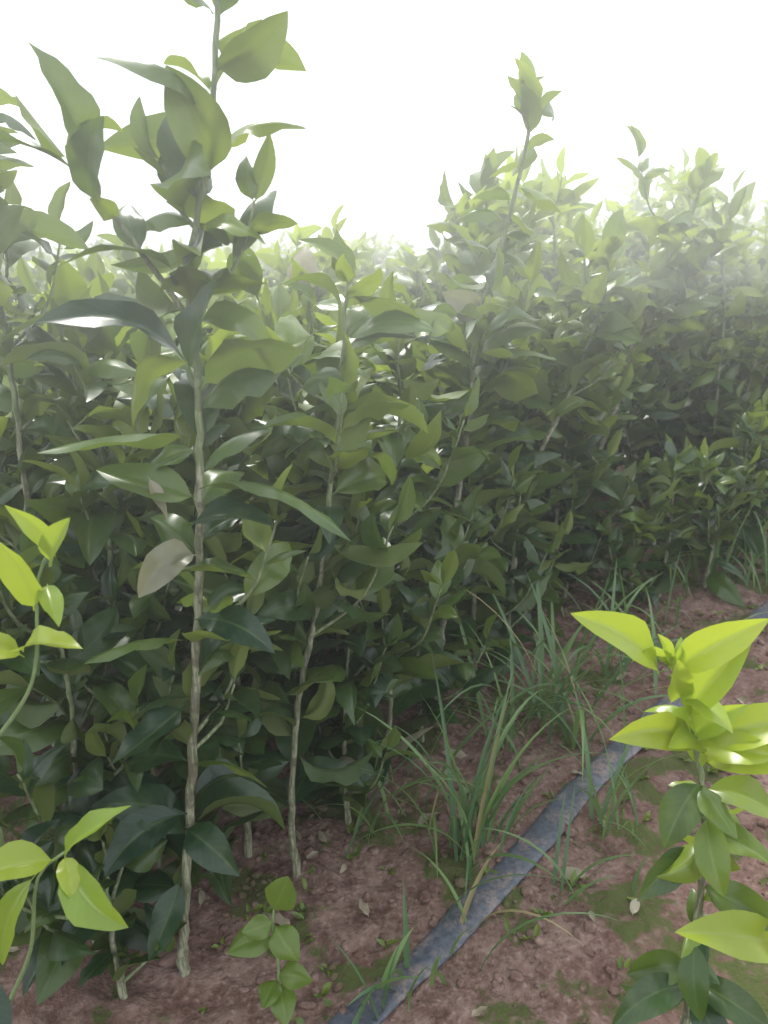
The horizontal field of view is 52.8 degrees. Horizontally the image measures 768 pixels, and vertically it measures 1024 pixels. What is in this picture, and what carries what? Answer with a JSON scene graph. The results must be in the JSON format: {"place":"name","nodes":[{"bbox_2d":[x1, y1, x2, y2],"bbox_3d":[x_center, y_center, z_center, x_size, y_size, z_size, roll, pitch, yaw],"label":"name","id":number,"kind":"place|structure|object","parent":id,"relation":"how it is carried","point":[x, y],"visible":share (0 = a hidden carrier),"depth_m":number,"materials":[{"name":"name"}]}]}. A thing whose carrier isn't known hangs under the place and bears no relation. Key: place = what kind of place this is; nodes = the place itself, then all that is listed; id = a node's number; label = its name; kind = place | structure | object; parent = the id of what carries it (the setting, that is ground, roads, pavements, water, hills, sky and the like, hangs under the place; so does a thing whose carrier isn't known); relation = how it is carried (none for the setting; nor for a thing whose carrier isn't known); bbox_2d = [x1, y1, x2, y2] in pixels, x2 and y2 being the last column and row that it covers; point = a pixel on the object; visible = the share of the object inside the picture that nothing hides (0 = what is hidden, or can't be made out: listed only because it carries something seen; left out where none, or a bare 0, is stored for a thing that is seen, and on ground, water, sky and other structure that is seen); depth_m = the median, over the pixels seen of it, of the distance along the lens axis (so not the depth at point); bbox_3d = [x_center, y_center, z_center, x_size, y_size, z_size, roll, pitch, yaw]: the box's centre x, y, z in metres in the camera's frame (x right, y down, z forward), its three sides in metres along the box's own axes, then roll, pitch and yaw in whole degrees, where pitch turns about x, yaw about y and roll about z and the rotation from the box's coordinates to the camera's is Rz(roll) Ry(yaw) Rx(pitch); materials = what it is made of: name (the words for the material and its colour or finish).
{"place":"outdoors","nodes":[
{"label":"outdoors","id":0,"kind":"place"},
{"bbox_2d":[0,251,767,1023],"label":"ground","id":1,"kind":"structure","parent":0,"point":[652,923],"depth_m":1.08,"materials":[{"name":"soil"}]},
{"bbox_2d":[0,505,129,1023],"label":"citrus sapling","id":2,"kind":"object","parent":1,"relation":"on","point":[85,901],"visible":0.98,"depth_m":0.66,"materials":[{"name":"green plant"}]},
{"bbox_2d":[0,88,139,833],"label":"citrus sapling","id":3,"kind":"object","parent":1,"relation":"on","point":[24,230],"visible":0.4,"depth_m":0.94,"materials":[{"name":"green plant"}]},
{"bbox_2d":[0,806,187,999],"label":"citrus sapling","id":4,"kind":"object","parent":1,"relation":"on","point":[120,892],"visible":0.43,"depth_m":0.88,"materials":[{"name":"green plant"}]},
{"bbox_2d":[0,512,189,1004],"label":"citrus sapling","id":5,"kind":"object","parent":1,"relation":"on","point":[35,726],"visible":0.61,"depth_m":0.85,"materials":[{"name":"green plant"}]},
{"bbox_2d":[0,259,218,823],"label":"citrus sapling","id":6,"kind":"object","parent":1,"relation":"on","point":[94,516],"visible":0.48,"depth_m":0.89,"materials":[{"name":"green plant"}]},
{"bbox_2d":[26,556,229,950],"bbox_3d":[-0.295,0.319,0.940,0.232,0.507,0.228,13,23,34],"label":"citrus sapling","id":7,"kind":"object","parent":1,"relation":"on","point":[163,662],"visible":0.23,"depth_m":0.90,"materials":[{"name":"green plant"}]},
{"bbox_2d":[0,0,349,976],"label":"citrus sapling","id":8,"kind":"object","parent":1,"relation":"on","point":[184,142],"visible":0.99,"depth_m":0.71,"materials":[{"name":"green plant"}]},
{"bbox_2d":[115,311,349,905],"bbox_3d":[-0.215,0.141,1.029,0.347,0.788,0.216,16,25,40],"label":"citrus sapling","id":9,"kind":"object","parent":1,"relation":"on","point":[255,734],"visible":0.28,"depth_m":0.96,"materials":[{"name":"green plant"}]},
{"bbox_2d":[227,876,312,1023],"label":"weed seedling","id":10,"kind":"object","parent":1,"relation":"on","point":[253,938],"visible":1,"depth_m":0.85,"materials":[{"name":"green plant"}]},
{"bbox_2d":[172,229,435,877],"bbox_3d":[-0.083,0.110,0.975,0.282,0.878,0.249,8,20,23],"label":"citrus sapling","id":11,"kind":"object","parent":1,"relation":"on","point":[290,718],"visible":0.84,"depth_m":0.93,"materials":[{"name":"green plant"}]},
{"bbox_2d":[241,245,403,819],"bbox_3d":[-0.086,0.073,1.122,0.273,0.870,0.277,-9,21,-26],"label":"citrus sapling","id":12,"kind":"object","parent":1,"relation":"on","point":[356,510],"visible":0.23,"depth_m":1.06,"materials":[{"name":"green plant"}]},
{"bbox_2d":[248,556,418,825],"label":"citrus sapling","id":13,"kind":"object","parent":1,"relation":"on","point":[351,734],"visible":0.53,"depth_m":1.13,"materials":[{"name":"green plant"}]},
{"bbox_2d":[260,749,475,859],"bbox_3d":[-0.045,0.442,1.092,0.342,0.176,0.247,-15,24,-37],"label":"grass tuft","id":14,"kind":"object","parent":1,"relation":"on","point":[371,825],"visible":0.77,"depth_m":1.14,"materials":[{"name":"green plant"}]},
{"bbox_2d":[324,928,417,1023],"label":"grass tuft","id":15,"kind":"object","parent":1,"relation":"on","point":[391,965],"visible":0.99,"depth_m":0.89,"materials":[{"name":"green plant"}]},
{"bbox_2d":[9,603,743,1016],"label":"fallen leaves","id":16,"kind":"object","parent":1,"relation":"on","point":[365,909],"visible":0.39,"depth_m":1.09,"materials":[{"name":"brown plant"}]},
{"bbox_2d":[0,143,767,769],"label":"citrus sapling field","id":17,"kind":"structure","parent":1,"relation":"on","point":[706,373],"depth_m":2.16,"materials":[{"name":"green plant"}]},
{"bbox_2d":[348,879,446,1010],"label":"grass tuft","id":18,"kind":"object","parent":1,"relation":"on","point":[406,953],"visible":0.96,"depth_m":0.93,"materials":[{"name":"green plant"}]},
{"bbox_2d":[333,271,498,784],"bbox_3d":[0.035,0.064,1.190,0.286,0.838,0.314,0,19,0],"label":"citrus sapling","id":19,"kind":"object","parent":1,"relation":"on","point":[406,442],"visible":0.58,"depth_m":1.14,"materials":[{"name":"green plant"}]},
{"bbox_2d":[373,509,510,742],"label":"citrus sapling","id":20,"kind":"object","parent":1,"relation":"on","point":[449,675],"visible":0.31,"depth_m":1.30,"materials":[{"name":"green plant"}]},
{"bbox_2d":[126,514,767,1023],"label":"soil clods","id":21,"kind":"object","parent":1,"relation":"on","point":[540,940],"visible":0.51,"depth_m":1.07,"materials":[{"name":"brown soil"}]},
{"bbox_2d":[376,684,530,878],"bbox_3d":[0.019,0.379,1.201,0.317,0.233,0.379,10,21,27],"label":"grass tuft","id":22,"kind":"object","parent":1,"relation":"on","point":[432,816],"visible":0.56,"depth_m":1.24,"materials":[{"name":"green plant"}]},
{"bbox_2d":[378,51,561,700],"bbox_3d":[0.128,-0.137,1.316,0.315,1.140,0.328,12,22,31],"label":"citrus sapling","id":23,"kind":"object","parent":1,"relation":"on","point":[488,348],"visible":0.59,"depth_m":1.26,"materials":[{"name":"green plant"}]},
{"bbox_2d":[341,654,622,897],"bbox_3d":[0.152,0.354,1.122,0.335,0.320,0.428,11,22,29],"label":"grass tuft","id":24,"kind":"object","parent":1,"relation":"on","point":[487,804],"visible":0.99,"depth_m":1.13,"materials":[{"name":"green plant"}]},
{"bbox_2d":[198,563,767,1023],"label":"weed sprouts","id":25,"kind":"object","parent":1,"relation":"on","point":[390,941],"visible":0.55,"depth_m":1.06,"materials":[{"name":"green plant"}]},
{"bbox_2d":[420,730,559,853],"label":"grass tuft","id":26,"kind":"object","parent":1,"relation":"on","point":[511,819],"visible":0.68,"depth_m":1.16,"materials":[{"name":"green plant"}]},
{"bbox_2d":[414,239,570,669],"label":"citrus sapling","id":27,"kind":"object","parent":1,"relation":"on","point":[521,598],"visible":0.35,"depth_m":1.45,"materials":[{"name":"green plant"}]},
{"bbox_2d":[410,840,618,970],"bbox_3d":[0.144,0.499,0.995,0.142,0.135,0.277,-12,22,-31],"label":"grass tuft","id":28,"kind":"object","parent":1,"relation":"on","point":[464,910],"visible":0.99,"depth_m":0.98,"materials":[{"name":"green plant"}]},
{"bbox_2d":[453,452,593,676],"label":"citrus sapling","id":29,"kind":"object","parent":1,"relation":"on","point":[514,538],"visible":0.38,"depth_m":1.57,"materials":[{"name":"green plant"}]},
{"bbox_2d":[439,605,628,769],"bbox_3d":[0.239,0.303,1.330,0.358,0.277,0.263,6,20,18],"label":"grass tuft","id":30,"kind":"object","parent":1,"relation":"on","point":[511,710],"visible":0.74,"depth_m":1.37,"materials":[{"name":"green plant"}]},
{"bbox_2d":[327,600,767,1023],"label":"drip irrigation hose","id":31,"kind":"object","parent":1,"relation":"on","point":[541,833],"visible":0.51,"depth_m":1.07,"materials":[{"name":"black plastic"}]},
{"bbox_2d":[458,209,651,638],"bbox_3d":[0.321,-0.134,1.616,0.369,0.930,0.264,0,19,0],"label":"citrus sapling","id":32,"kind":"object","parent":1,"relation":"on","point":[615,329],"visible":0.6,"depth_m":1.52,"materials":[{"name":"green plant"}]},
{"bbox_2d":[437,545,676,751],"bbox_3d":[0.208,0.271,1.373,0.488,0.318,0.544,-9,21,-25],"label":"grass tuft","id":33,"kind":"object","parent":1,"relation":"on","point":[539,652],"visible":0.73,"depth_m":1.44,"materials":[{"name":"green plant"}]},
{"bbox_2d":[482,781,648,905],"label":"grass tuft","id":34,"kind":"object","parent":1,"relation":"on","point":[562,872],"visible":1,"depth_m":1.07,"materials":[{"name":"green plant"}]},
{"bbox_2d":[498,239,634,616],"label":"citrus sapling","id":35,"kind":"object","parent":1,"relation":"on","point":[578,439],"visible":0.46,"depth_m":1.75,"materials":[{"name":"green plant"}]},
{"bbox_2d":[492,570,671,782],"bbox_3d":[0.347,0.298,1.317,0.394,0.303,0.452,0,19,0],"label":"grass tuft","id":36,"kind":"object","parent":1,"relation":"on","point":[561,718],"visible":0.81,"depth_m":1.38,"materials":[{"name":"green plant"}]},
{"bbox_2d":[504,559,684,708],"bbox_3d":[0.423,0.217,1.607,0.420,0.277,0.343,-8,20,-21],"label":"grass tuft","id":37,"kind":"object","parent":1,"relation":"on","point":[626,661],"visible":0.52,"depth_m":1.60,"materials":[{"name":"green plant"}]},
{"bbox_2d":[529,417,661,601],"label":"citrus sapling","id":38,"kind":"object","parent":1,"relation":"on","point":[624,489],"visible":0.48,"depth_m":1.84,"materials":[{"name":"green plant"}]},
{"bbox_2d":[558,679,684,846],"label":"grass tuft","id":39,"kind":"object","parent":1,"relation":"on","point":[611,790],"visible":0.95,"depth_m":1.20,"materials":[{"name":"green plant"}]},
{"bbox_2d":[576,751,670,840],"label":"grass tuft","id":40,"kind":"object","parent":1,"relation":"on","point":[627,784],"visible":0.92,"depth_m":1.21,"materials":[{"name":"green plant"}]},
{"bbox_2d":[592,477,680,610],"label":"citrus sapling","id":41,"kind":"object","parent":1,"relation":"on","point":[635,523],"visible":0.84,"depth_m":1.84,"materials":[{"name":"green plant"}]},
{"bbox_2d":[531,123,746,582],"bbox_3d":[0.576,-0.332,1.909,0.393,1.121,0.367,-10,21,-26],"label":"citrus sapling","id":42,"kind":"object","parent":1,"relation":"on","point":[691,275],"visible":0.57,"depth_m":1.78,"materials":[{"name":"green plant"}]},
{"bbox_2d":[551,549,765,651],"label":"grass tuft","id":43,"kind":"object","parent":1,"relation":"on","point":[668,607],"visible":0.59,"depth_m":1.80,"materials":[{"name":"green plant"}]},
{"bbox_2d":[612,433,720,596],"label":"citrus sapling","id":44,"kind":"object","parent":1,"relation":"on","point":[677,532],"visible":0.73,"depth_m":1.90,"materials":[{"name":"green plant"}]},
{"bbox_2d":[570,611,767,1023],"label":"citrus sapling","id":45,"kind":"object","parent":1,"relation":"on","point":[705,665],"visible":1,"depth_m":0.74,"materials":[{"name":"green plant"}]},
{"bbox_2d":[604,504,747,597],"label":"grass tuft","id":46,"kind":"object","parent":1,"relation":"on","point":[694,560],"visible":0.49,"depth_m":2.02,"materials":[{"name":"green plant"}]},
{"bbox_2d":[617,461,767,595],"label":"grass tuft","id":47,"kind":"object","parent":1,"relation":"on","point":[754,558],"visible":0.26,"depth_m":2.08,"materials":[{"name":"green plant"}]},
{"bbox_2d":[676,436,760,606],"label":"citrus sapling","id":48,"kind":"object","parent":1,"relation":"on","point":[722,586],"visible":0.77,"depth_m":1.94,"materials":[{"name":"green plant"}]},
{"bbox_2d":[677,445,767,593],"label":"grass tuft","id":49,"kind":"object","parent":1,"relation":"on","point":[730,514],"visible":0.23,"depth_m":2.05,"materials":[{"name":"green plant"}]},
{"bbox_2d":[700,389,767,572],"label":"citrus sapling","id":50,"kind":"object","parent":1,"relation":"on","point":[754,539],"visible":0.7,"depth_m":2.03,"materials":[{"name":"green plant"}]},
{"bbox_2d":[726,419,767,556],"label":"citrus sapling","id":51,"kind":"object","parent":1,"relation":"on","point":[752,515],"visible":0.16,"depth_m":2.22,"materials":[{"name":"green plant"}]},
{"bbox_2d":[0,0,767,250],"label":"sky","id":52,"kind":"structure","parent":0,"point":[392,95],"materials":[{"name":"white"}]}
]}

